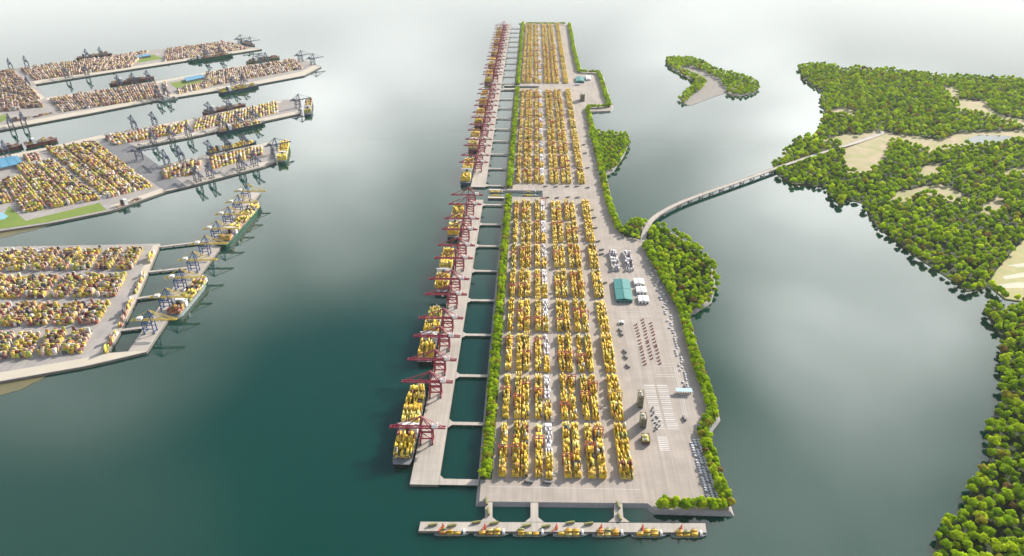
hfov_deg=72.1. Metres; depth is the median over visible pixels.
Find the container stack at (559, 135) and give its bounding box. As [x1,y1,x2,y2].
[557,128,561,139]
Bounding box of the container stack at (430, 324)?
[423,305,441,333]
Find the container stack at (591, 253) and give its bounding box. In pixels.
[587,243,598,267]
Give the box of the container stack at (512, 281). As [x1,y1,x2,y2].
[509,267,515,296]
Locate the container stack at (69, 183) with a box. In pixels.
[55,177,84,190]
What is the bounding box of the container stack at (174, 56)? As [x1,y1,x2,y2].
[164,51,184,61]
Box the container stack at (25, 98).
[17,95,40,102]
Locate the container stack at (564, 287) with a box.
[561,268,567,296]
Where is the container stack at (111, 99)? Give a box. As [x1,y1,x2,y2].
[99,94,122,105]
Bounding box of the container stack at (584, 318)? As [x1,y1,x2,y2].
[580,299,588,331]
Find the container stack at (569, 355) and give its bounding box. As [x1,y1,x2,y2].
[565,331,572,371]
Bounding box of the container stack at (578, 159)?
[574,152,582,167]
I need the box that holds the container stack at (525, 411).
[522,375,528,418]
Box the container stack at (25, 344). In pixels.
[10,330,40,357]
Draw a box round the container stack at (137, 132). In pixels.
[128,128,147,137]
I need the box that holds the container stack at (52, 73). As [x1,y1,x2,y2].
[46,69,63,77]
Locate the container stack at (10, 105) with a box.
[0,100,19,110]
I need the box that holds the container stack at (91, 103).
[78,97,102,108]
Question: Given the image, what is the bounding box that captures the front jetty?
[419,522,706,534]
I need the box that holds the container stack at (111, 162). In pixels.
[102,155,125,169]
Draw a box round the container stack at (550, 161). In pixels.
[549,152,552,167]
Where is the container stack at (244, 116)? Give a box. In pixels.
[239,110,257,120]
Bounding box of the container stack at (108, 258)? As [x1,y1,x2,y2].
[93,247,122,269]
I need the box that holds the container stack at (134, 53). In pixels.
[126,50,148,59]
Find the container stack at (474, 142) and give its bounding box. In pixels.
[468,140,477,147]
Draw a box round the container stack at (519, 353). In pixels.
[516,333,522,370]
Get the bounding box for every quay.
[410,200,482,486]
[471,24,510,187]
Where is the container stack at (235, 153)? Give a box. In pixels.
[228,149,245,156]
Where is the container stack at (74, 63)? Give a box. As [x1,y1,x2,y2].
[60,59,77,69]
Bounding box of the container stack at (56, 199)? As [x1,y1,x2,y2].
[41,191,73,207]
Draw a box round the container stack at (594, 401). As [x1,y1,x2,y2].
[588,373,599,419]
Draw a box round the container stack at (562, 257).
[559,244,564,267]
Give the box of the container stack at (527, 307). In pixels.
[524,298,529,330]
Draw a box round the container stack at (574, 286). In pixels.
[570,269,576,296]
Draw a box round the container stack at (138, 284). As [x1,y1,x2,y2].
[132,270,144,293]
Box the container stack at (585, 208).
[581,199,590,219]
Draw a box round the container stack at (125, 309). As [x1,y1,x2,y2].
[117,296,132,326]
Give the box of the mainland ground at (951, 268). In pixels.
[774,66,1023,301]
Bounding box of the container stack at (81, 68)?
[77,64,92,73]
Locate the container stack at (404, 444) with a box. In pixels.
[393,430,415,457]
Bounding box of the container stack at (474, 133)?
[470,128,479,138]
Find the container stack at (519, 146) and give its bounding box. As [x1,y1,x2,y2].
[518,139,521,152]
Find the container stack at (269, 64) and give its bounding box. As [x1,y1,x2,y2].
[261,61,280,68]
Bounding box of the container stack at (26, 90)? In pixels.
[14,84,40,98]
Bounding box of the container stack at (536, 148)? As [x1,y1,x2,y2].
[535,139,537,151]
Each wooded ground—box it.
[597,133,622,170]
[624,222,641,239]
[643,225,711,309]
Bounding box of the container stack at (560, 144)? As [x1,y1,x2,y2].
[558,140,562,152]
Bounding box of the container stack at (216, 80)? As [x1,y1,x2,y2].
[204,75,224,86]
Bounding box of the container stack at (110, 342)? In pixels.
[103,330,117,352]
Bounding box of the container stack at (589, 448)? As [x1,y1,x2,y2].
[584,423,595,477]
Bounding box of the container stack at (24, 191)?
[8,183,36,199]
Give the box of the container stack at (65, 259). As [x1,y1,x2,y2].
[49,246,81,269]
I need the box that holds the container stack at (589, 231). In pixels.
[584,219,594,242]
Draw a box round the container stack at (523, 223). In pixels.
[521,219,525,241]
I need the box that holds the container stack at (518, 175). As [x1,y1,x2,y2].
[516,165,520,182]
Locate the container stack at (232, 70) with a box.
[225,66,243,75]
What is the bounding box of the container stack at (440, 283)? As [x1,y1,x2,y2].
[434,272,449,287]
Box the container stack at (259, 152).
[247,149,262,158]
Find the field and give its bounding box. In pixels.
[992,241,1023,300]
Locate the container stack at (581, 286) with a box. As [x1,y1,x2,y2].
[577,267,584,297]
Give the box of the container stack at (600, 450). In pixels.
[594,421,606,478]
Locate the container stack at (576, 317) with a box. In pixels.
[573,297,580,331]
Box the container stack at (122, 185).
[110,178,135,193]
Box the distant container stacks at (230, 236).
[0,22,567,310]
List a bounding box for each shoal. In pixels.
[0,225,47,237]
[0,375,47,394]
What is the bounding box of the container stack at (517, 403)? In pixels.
[514,371,521,418]
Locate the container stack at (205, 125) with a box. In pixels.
[193,119,214,130]
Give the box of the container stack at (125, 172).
[113,166,135,179]
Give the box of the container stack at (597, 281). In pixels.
[591,268,603,297]
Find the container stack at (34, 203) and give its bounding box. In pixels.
[15,195,46,211]
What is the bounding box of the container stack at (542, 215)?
[541,211,544,219]
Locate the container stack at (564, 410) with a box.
[560,372,567,419]
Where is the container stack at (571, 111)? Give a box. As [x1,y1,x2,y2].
[568,106,573,117]
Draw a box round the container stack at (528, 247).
[526,241,530,266]
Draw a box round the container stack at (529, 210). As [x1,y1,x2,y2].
[527,200,530,218]
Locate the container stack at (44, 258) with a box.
[28,246,60,270]
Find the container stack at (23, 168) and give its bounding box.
[16,162,40,174]
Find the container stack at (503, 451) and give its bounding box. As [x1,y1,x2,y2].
[499,423,507,476]
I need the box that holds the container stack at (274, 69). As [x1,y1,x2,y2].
[264,65,285,74]
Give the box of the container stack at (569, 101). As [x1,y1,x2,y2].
[567,97,572,106]
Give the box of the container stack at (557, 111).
[556,106,558,116]
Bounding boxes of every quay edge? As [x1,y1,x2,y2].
[0,65,319,128]
[0,100,281,157]
[0,351,145,380]
[32,48,258,83]
[46,60,282,99]
[101,244,159,352]
[111,159,274,208]
[130,192,258,350]
[132,111,298,146]
[160,142,270,167]
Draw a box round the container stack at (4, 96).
[0,91,17,101]
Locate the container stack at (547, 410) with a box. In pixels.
[545,399,550,420]
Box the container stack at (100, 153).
[91,147,113,160]
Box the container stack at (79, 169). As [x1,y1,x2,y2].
[68,163,92,176]
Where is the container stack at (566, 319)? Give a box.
[563,299,569,331]
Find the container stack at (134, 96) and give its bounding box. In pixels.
[121,91,142,102]
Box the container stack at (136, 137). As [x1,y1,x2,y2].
[130,133,148,141]
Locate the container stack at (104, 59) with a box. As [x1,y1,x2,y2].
[94,54,113,64]
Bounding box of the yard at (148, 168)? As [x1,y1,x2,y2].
[99,139,185,189]
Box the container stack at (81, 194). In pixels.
[66,186,99,202]
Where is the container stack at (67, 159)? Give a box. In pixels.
[56,153,81,165]
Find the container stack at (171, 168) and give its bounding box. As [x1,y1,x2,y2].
[161,163,180,174]
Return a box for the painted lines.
[492,316,686,489]
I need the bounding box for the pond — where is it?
[0,212,7,219]
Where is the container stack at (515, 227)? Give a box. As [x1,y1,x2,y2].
[513,219,517,241]
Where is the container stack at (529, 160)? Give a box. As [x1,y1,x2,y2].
[528,153,531,166]
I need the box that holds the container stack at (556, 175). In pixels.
[554,166,558,182]
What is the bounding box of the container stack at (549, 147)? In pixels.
[548,139,551,152]
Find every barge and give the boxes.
[434,528,469,535]
[474,528,509,535]
[513,529,547,536]
[553,529,587,536]
[592,529,627,536]
[631,530,666,537]
[671,530,706,537]
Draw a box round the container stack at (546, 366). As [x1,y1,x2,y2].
[544,354,549,371]
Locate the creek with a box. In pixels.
[966,135,1011,142]
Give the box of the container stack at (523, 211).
[522,198,525,218]
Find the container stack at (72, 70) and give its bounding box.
[62,66,77,75]
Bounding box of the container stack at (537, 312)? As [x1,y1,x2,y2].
[535,296,540,330]
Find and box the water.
[0,0,1023,555]
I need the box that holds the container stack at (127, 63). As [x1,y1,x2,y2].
[118,57,138,68]
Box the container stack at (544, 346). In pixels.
[543,334,548,354]
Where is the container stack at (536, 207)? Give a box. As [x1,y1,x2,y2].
[535,199,538,219]
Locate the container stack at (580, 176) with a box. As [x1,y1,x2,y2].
[577,167,584,183]
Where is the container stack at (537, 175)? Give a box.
[535,166,538,182]
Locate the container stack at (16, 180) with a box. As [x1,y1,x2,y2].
[2,175,27,188]
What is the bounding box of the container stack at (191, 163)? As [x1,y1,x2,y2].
[182,159,201,168]
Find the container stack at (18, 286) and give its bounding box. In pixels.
[0,273,37,298]
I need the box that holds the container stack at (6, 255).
[0,247,18,270]
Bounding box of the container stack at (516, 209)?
[514,200,518,218]
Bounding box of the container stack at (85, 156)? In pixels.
[74,150,97,163]
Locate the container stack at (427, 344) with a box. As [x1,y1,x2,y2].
[418,338,435,357]
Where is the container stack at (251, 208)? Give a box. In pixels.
[229,203,259,229]
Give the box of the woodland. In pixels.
[480,21,1023,555]
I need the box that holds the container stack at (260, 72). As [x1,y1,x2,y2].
[245,68,265,78]
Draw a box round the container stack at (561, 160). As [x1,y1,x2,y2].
[560,151,563,167]
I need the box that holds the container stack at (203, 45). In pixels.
[197,43,214,48]
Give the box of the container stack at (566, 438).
[562,421,571,477]
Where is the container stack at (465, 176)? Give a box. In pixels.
[461,172,470,180]
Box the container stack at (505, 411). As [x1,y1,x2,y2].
[502,374,510,418]
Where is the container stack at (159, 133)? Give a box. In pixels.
[148,129,165,138]
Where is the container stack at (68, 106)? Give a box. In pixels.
[55,101,80,111]
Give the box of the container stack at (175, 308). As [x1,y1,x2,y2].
[166,303,184,313]
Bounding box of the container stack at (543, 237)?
[541,231,545,242]
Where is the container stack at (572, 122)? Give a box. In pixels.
[569,116,575,127]
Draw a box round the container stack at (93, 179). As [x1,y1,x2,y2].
[80,172,104,186]
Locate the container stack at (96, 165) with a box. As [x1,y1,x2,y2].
[86,159,108,172]
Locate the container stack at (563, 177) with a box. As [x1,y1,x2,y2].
[561,168,565,183]
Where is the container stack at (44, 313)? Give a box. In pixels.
[26,301,60,325]
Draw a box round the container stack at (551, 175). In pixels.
[549,168,553,182]
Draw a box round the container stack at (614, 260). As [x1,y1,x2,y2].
[609,249,619,270]
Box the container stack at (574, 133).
[571,128,577,139]
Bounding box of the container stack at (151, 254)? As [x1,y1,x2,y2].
[148,249,154,262]
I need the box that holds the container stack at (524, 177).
[523,167,526,182]
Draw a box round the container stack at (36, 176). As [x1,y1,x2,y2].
[24,171,50,184]
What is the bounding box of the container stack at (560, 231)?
[558,218,562,241]
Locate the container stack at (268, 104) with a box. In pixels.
[258,101,277,109]
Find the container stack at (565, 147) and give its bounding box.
[563,138,567,152]
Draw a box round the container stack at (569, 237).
[566,221,571,241]
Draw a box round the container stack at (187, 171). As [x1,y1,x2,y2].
[181,165,198,176]
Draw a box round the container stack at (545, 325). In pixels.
[543,315,548,331]
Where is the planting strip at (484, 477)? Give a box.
[480,198,511,479]
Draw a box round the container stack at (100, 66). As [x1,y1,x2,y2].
[91,61,108,71]
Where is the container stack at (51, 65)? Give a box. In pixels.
[40,62,60,71]
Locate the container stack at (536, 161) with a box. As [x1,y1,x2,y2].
[535,152,538,166]
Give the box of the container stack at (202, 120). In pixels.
[194,115,216,123]
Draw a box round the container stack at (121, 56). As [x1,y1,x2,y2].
[111,52,130,60]
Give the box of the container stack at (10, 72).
[5,69,18,76]
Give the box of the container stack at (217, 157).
[209,153,227,163]
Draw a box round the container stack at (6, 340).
[0,330,14,358]
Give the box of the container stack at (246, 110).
[238,105,257,113]
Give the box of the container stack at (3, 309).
[0,301,11,319]
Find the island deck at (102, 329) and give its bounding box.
[0,192,260,383]
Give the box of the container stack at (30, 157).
[23,152,40,161]
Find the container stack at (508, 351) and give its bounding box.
[505,331,511,370]
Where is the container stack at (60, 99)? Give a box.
[50,94,75,105]
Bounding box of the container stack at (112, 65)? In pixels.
[105,59,123,70]
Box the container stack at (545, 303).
[543,299,547,316]
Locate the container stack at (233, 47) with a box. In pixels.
[220,44,247,50]
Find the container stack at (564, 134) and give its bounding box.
[562,128,565,139]
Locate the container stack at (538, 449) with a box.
[535,423,541,476]
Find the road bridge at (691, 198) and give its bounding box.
[640,131,888,241]
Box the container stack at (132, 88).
[117,84,138,95]
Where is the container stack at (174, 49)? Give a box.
[166,46,182,53]
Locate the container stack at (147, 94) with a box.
[141,88,161,99]
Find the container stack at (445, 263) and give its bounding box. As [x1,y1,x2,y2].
[439,247,453,267]
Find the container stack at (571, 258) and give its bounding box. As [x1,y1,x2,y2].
[568,243,573,267]
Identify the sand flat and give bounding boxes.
[824,134,860,143]
[830,108,855,115]
[839,130,891,172]
[872,130,1023,152]
[889,184,969,204]
[917,162,941,180]
[941,87,1023,127]
[980,196,1004,214]
[1005,167,1023,174]
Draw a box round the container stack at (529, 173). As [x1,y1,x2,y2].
[528,166,530,182]
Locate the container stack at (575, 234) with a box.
[572,220,577,241]
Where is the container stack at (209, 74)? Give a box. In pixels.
[206,69,223,77]
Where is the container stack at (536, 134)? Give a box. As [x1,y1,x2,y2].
[535,126,537,139]
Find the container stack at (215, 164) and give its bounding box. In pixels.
[210,158,228,168]
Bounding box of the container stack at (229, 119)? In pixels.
[216,116,236,125]
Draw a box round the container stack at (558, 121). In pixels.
[556,117,559,127]
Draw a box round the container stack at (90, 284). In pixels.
[73,272,104,296]
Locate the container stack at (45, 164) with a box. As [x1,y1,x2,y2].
[35,158,61,170]
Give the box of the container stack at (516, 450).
[512,420,519,476]
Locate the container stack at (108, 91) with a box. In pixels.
[95,88,118,98]
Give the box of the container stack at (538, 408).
[535,373,541,418]
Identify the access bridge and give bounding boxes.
[117,326,143,331]
[134,294,160,299]
[146,267,188,272]
[157,240,208,247]
[439,475,478,485]
[448,419,483,427]
[455,372,488,379]
[462,332,491,337]
[467,298,495,302]
[472,269,497,272]
[476,244,499,247]
[479,222,502,225]
[481,502,496,521]
[483,203,503,206]
[525,502,542,521]
[608,503,629,522]
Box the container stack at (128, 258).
[114,246,142,268]
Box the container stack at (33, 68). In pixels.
[20,64,43,74]
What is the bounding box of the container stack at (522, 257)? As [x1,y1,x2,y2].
[520,241,524,266]
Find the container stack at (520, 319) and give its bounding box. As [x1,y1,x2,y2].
[517,297,523,330]
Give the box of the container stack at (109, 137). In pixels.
[105,133,127,141]
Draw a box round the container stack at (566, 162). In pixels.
[565,154,569,167]
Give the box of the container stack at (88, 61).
[77,57,95,65]
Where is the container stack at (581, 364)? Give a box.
[576,333,584,371]
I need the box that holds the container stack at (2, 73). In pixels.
[0,70,6,77]
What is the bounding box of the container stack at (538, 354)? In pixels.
[535,334,540,370]
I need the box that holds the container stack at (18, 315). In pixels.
[0,300,36,325]
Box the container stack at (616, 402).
[606,373,623,420]
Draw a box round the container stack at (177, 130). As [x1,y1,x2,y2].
[166,127,183,135]
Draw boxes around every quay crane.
[0,140,10,156]
[6,58,13,69]
[6,113,14,127]
[19,111,26,125]
[63,66,69,78]
[83,64,88,75]
[114,75,122,86]
[127,115,137,130]
[127,143,157,160]
[129,72,137,84]
[131,309,177,334]
[143,70,152,82]
[147,111,158,126]
[148,129,157,144]
[149,287,192,310]
[153,86,161,99]
[158,149,170,166]
[162,85,169,97]
[164,268,205,290]
[165,125,175,140]
[173,145,185,161]
[177,251,216,272]
[183,122,193,136]
[190,235,228,255]
[191,165,203,182]
[202,139,214,155]
[202,220,238,240]
[203,162,216,178]
[204,102,213,115]
[214,206,249,224]
[217,115,227,126]
[220,136,231,151]
[223,98,232,110]
[225,194,258,212]
[229,76,237,86]
[232,111,243,123]
[233,183,266,201]
[234,35,246,44]
[235,154,247,170]
[237,132,249,149]
[238,74,246,84]
[244,36,258,46]
[248,150,261,166]
[249,108,260,120]
[254,53,262,64]
[261,52,269,61]
[264,137,290,154]
[290,94,311,107]
[294,50,310,61]
[308,53,322,64]
[389,415,445,444]
[401,370,452,398]
[407,348,456,375]
[413,325,459,351]
[418,307,462,332]
[424,284,466,308]
[428,269,469,292]
[434,249,472,270]
[437,236,474,255]
[441,220,477,241]
[444,210,478,230]
[448,196,481,215]
[451,187,482,205]
[459,155,487,172]
[461,148,488,164]
[464,139,490,154]
[465,132,491,148]
[468,123,492,138]
[469,118,493,133]
[471,111,495,125]
[472,106,495,120]
[474,99,497,110]
[475,95,497,108]
[477,88,498,99]
[478,84,499,94]
[480,79,500,91]
[482,69,502,81]
[484,63,502,71]
[484,67,501,76]
[486,55,504,65]
[487,51,504,58]
[488,47,505,55]
[490,41,506,50]
[493,28,508,35]
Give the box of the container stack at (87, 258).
[70,245,101,269]
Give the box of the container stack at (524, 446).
[521,420,528,476]
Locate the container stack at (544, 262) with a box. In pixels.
[542,257,546,267]
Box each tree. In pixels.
[478,468,486,476]
[481,458,490,465]
[484,451,493,457]
[485,465,492,471]
[486,382,493,388]
[486,436,494,442]
[489,421,495,426]
[490,404,497,409]
[655,500,662,508]
[660,497,669,507]
[663,257,669,262]
[672,495,679,500]
[672,501,678,508]
[678,499,688,508]
[685,500,691,509]
[689,296,696,301]
[690,243,697,249]
[690,500,695,507]
[691,272,698,277]
[692,358,698,365]
[695,495,704,502]
[697,429,705,436]
[699,295,706,300]
[700,500,706,508]
[701,437,708,445]
[702,376,709,381]
[702,447,709,452]
[704,284,710,291]
[704,418,712,424]
[704,431,712,437]
[705,260,712,266]
[705,453,712,459]
[707,501,712,508]
[708,464,717,469]
[709,395,716,401]
[710,263,716,268]
[710,451,717,456]
[710,468,718,474]
[711,502,718,509]
[712,273,720,279]
[713,410,718,417]
[713,456,719,461]
[713,482,721,488]
[714,476,722,482]
[717,502,723,509]
[718,492,725,497]
[719,483,729,489]
[721,500,727,508]
[723,492,731,497]
[726,497,735,505]
[894,214,901,221]
[904,233,911,238]
[904,239,913,244]
[911,247,921,254]
[917,239,926,244]
[920,228,927,235]
[922,252,931,261]
[932,234,939,241]
[932,256,941,264]
[934,531,942,539]
[938,235,945,242]
[939,526,949,534]
[940,516,951,526]
[940,538,952,548]
[944,513,956,522]
[947,244,955,254]
[948,529,963,540]
[950,524,961,530]
[952,275,961,283]
[953,237,962,242]
[957,508,969,516]
[957,514,967,523]
[961,282,972,290]
[962,249,971,254]
[962,520,977,531]
[962,540,972,549]
[963,533,970,540]
[964,505,973,513]
[965,483,978,491]
[966,476,982,486]
[966,529,978,539]
[967,497,977,507]
[971,270,981,277]
[973,257,980,262]
[973,510,988,518]
[975,514,987,527]
[976,253,985,258]
[976,471,984,477]
[977,463,988,471]
[977,501,988,510]
[977,524,995,537]
[977,532,990,543]
[979,476,992,487]
[981,468,996,478]
[982,496,995,506]
[984,418,994,426]
[985,510,994,518]
[986,448,996,457]
[987,436,1000,444]
[989,311,1000,319]
[989,538,1007,552]
[990,300,998,307]
[990,507,1004,516]
[992,285,1005,293]
[993,494,1005,504]
[994,420,1005,426]
[994,425,1004,433]
[994,516,1007,527]
[995,460,1003,467]
[996,365,1006,372]
[996,449,1009,459]
[997,382,1009,390]
[998,251,1007,255]
[998,537,1010,543]
[999,345,1008,352]
[999,353,1010,360]
[999,357,1010,364]
[999,411,1008,418]
[999,463,1015,474]
[999,487,1015,500]
[1001,290,1009,297]
[1001,390,1012,398]
[1001,397,1011,404]
[1001,456,1013,465]
[1002,482,1013,489]
[1002,514,1014,526]
[1004,324,1013,330]
[1005,337,1017,344]
[1006,375,1017,380]
[1006,509,1017,517]
[1007,311,1016,316]
[1007,417,1018,424]
[1007,536,1021,544]
[1008,379,1017,385]
[1008,383,1018,390]
[1009,316,1018,322]
[1010,422,1023,432]
[1011,407,1020,414]
[1012,397,1023,407]
[1012,482,1023,495]
[1012,527,1023,537]
[1013,330,1023,335]
[1014,351,1023,358]
[1014,356,1023,363]
[1014,363,1023,368]
[1015,336,1023,344]
[1016,492,1023,500]
[1016,500,1023,509]
[1018,316,1023,322]
[1018,378,1023,386]
[1019,404,1023,413]
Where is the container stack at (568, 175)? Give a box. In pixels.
[566,167,570,183]
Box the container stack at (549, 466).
[546,452,552,478]
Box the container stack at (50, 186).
[32,179,61,195]
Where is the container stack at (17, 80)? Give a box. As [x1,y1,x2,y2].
[9,76,28,85]
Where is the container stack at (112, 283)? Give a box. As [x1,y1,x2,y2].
[96,271,126,296]
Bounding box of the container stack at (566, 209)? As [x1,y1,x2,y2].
[564,198,569,219]
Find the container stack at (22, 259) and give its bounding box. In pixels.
[5,246,37,270]
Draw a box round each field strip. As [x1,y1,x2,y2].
[999,282,1023,287]
[1003,273,1023,278]
[1007,263,1023,266]
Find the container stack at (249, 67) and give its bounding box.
[243,64,262,72]
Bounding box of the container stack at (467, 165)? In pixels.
[463,157,473,169]
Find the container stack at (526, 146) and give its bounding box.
[524,140,527,152]
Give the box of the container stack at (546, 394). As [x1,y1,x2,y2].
[544,374,549,399]
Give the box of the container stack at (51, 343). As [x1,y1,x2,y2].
[37,326,66,355]
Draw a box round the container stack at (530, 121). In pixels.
[529,116,531,127]
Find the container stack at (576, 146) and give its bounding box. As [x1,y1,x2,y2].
[573,138,579,152]
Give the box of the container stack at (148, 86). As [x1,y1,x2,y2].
[138,81,159,91]
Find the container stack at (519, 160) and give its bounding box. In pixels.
[517,153,520,166]
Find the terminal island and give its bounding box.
[475,23,733,516]
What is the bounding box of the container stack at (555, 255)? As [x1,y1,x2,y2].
[553,241,558,267]
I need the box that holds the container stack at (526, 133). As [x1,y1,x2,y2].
[525,127,527,139]
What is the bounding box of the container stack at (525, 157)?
[524,151,526,166]
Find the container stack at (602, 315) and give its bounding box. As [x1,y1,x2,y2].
[595,300,609,331]
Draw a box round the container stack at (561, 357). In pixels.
[558,334,564,371]
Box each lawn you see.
[0,114,6,122]
[0,203,106,228]
[137,54,162,62]
[170,80,203,87]
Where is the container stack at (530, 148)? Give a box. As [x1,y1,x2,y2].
[528,139,531,152]
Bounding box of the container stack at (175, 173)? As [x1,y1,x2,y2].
[163,170,180,178]
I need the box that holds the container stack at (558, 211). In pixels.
[556,200,560,219]
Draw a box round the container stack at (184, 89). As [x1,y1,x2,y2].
[177,84,192,93]
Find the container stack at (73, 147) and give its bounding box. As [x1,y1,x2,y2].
[63,142,85,154]
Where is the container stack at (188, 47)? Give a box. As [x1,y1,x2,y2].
[182,45,199,50]
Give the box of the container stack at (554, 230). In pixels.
[552,220,556,241]
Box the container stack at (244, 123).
[231,119,260,128]
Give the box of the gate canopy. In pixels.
[675,388,691,393]
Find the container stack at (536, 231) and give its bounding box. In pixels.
[535,219,538,241]
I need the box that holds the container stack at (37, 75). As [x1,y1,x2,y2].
[28,70,48,79]
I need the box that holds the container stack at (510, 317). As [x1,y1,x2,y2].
[507,297,513,330]
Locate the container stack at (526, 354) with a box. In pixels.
[523,331,529,370]
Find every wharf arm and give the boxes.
[488,196,504,199]
[489,189,504,191]
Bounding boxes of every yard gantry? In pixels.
[498,444,508,455]
[502,385,510,396]
[511,443,521,455]
[513,394,522,404]
[522,349,530,359]
[523,316,530,325]
[534,316,541,325]
[534,387,542,397]
[534,435,543,447]
[557,351,565,360]
[560,401,569,412]
[562,453,572,464]
[567,374,575,384]
[577,353,585,363]
[580,391,589,401]
[584,441,595,453]
[588,380,597,390]
[593,426,603,438]
[607,389,622,400]
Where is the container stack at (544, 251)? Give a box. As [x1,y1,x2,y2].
[542,243,545,256]
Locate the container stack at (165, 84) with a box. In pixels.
[162,81,168,95]
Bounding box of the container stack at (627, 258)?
[622,250,633,270]
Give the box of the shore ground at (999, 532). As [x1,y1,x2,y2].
[934,307,1023,555]
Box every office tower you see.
[580,92,584,100]
[637,390,644,407]
[639,412,646,427]
[641,433,650,444]
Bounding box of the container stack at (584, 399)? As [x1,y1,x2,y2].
[580,373,589,419]
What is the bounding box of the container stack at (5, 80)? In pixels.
[0,76,11,84]
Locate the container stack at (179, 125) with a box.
[167,120,188,127]
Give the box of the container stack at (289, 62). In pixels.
[278,58,298,65]
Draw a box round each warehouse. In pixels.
[0,156,21,170]
[135,54,150,58]
[185,74,204,82]
[576,76,583,82]
[613,278,632,302]
[633,278,644,285]
[635,286,646,293]
[638,295,648,303]
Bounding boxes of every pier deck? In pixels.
[0,41,320,130]
[0,98,300,232]
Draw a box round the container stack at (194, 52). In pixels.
[184,48,205,57]
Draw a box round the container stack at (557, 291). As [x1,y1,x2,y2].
[554,270,560,296]
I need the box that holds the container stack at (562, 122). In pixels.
[561,116,564,127]
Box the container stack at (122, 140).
[110,135,130,144]
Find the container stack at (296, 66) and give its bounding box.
[283,63,304,71]
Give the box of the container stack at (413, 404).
[401,383,424,422]
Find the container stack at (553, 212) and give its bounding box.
[551,200,555,219]
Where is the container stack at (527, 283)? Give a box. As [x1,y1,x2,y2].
[525,269,529,296]
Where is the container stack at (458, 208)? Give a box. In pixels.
[451,202,463,217]
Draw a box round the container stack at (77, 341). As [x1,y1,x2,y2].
[62,326,91,353]
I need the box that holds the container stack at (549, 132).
[547,127,550,139]
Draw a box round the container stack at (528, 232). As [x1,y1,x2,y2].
[526,219,530,241]
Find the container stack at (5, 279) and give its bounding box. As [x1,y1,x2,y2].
[0,272,14,292]
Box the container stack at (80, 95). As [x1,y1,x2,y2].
[73,91,97,101]
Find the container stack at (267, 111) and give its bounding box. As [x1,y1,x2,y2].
[259,106,277,116]
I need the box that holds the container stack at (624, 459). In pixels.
[613,422,633,478]
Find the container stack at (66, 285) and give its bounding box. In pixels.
[48,271,82,297]
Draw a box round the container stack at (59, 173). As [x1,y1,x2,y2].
[45,167,73,180]
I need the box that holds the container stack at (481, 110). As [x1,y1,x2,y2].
[476,108,484,116]
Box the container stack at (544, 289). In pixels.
[542,283,547,297]
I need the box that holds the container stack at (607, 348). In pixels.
[600,332,615,372]
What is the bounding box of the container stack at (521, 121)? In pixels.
[520,115,522,126]
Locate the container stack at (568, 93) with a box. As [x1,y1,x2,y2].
[565,88,570,97]
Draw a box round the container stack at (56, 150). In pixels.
[45,145,69,157]
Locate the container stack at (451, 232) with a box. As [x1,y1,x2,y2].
[447,221,459,234]
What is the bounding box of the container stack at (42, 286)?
[24,274,59,297]
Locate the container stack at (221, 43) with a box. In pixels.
[212,40,234,45]
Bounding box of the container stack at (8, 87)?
[0,82,17,93]
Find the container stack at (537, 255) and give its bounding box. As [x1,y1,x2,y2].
[535,241,539,267]
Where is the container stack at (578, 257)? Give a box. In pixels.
[574,243,580,267]
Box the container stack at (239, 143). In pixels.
[222,140,252,149]
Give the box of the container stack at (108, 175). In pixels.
[97,168,120,183]
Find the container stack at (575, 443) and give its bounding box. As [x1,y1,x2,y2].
[571,422,581,477]
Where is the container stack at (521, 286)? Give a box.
[519,269,523,296]
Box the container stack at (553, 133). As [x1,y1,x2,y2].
[551,127,554,139]
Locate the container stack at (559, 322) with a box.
[556,298,562,330]
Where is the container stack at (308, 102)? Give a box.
[304,97,311,107]
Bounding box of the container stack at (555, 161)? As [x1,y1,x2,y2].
[553,153,556,166]
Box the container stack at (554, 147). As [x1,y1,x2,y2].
[552,140,555,152]
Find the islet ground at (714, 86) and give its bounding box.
[670,61,755,105]
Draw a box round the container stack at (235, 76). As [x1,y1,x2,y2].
[225,72,245,82]
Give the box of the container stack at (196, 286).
[181,275,207,301]
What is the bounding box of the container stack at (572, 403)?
[568,375,576,419]
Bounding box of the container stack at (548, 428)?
[545,423,551,453]
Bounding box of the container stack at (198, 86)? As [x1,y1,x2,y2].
[192,82,206,89]
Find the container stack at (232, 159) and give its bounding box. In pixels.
[229,153,245,163]
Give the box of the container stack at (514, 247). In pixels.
[511,242,516,266]
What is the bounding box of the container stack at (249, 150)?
[246,146,262,153]
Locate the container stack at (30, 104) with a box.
[19,101,43,107]
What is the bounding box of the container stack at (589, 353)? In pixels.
[584,332,593,371]
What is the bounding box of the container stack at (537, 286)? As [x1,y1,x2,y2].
[535,269,539,296]
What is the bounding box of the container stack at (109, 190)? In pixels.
[94,180,119,197]
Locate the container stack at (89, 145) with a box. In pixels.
[81,140,102,151]
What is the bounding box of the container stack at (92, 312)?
[76,298,110,323]
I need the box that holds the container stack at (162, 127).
[148,124,167,131]
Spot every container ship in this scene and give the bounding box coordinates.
[0,142,22,151]
[26,137,56,147]
[76,53,111,59]
[109,76,153,85]
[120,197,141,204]
[161,96,177,101]
[167,277,206,318]
[187,52,232,62]
[202,102,245,114]
[206,140,256,154]
[216,120,264,134]
[216,201,260,247]
[218,83,257,94]
[246,56,279,63]
[277,147,289,164]
[303,100,312,116]
[392,383,425,468]
[417,304,442,365]
[434,254,454,292]
[447,216,462,239]
[460,164,473,185]
[468,136,479,151]
[474,115,483,127]
[479,94,488,107]
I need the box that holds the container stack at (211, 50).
[204,45,227,53]
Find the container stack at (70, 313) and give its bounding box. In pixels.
[51,299,85,324]
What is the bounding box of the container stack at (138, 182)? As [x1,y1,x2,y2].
[126,174,151,189]
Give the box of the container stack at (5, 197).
[0,189,11,203]
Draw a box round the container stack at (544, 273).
[542,269,546,284]
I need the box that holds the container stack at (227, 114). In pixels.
[217,109,237,117]

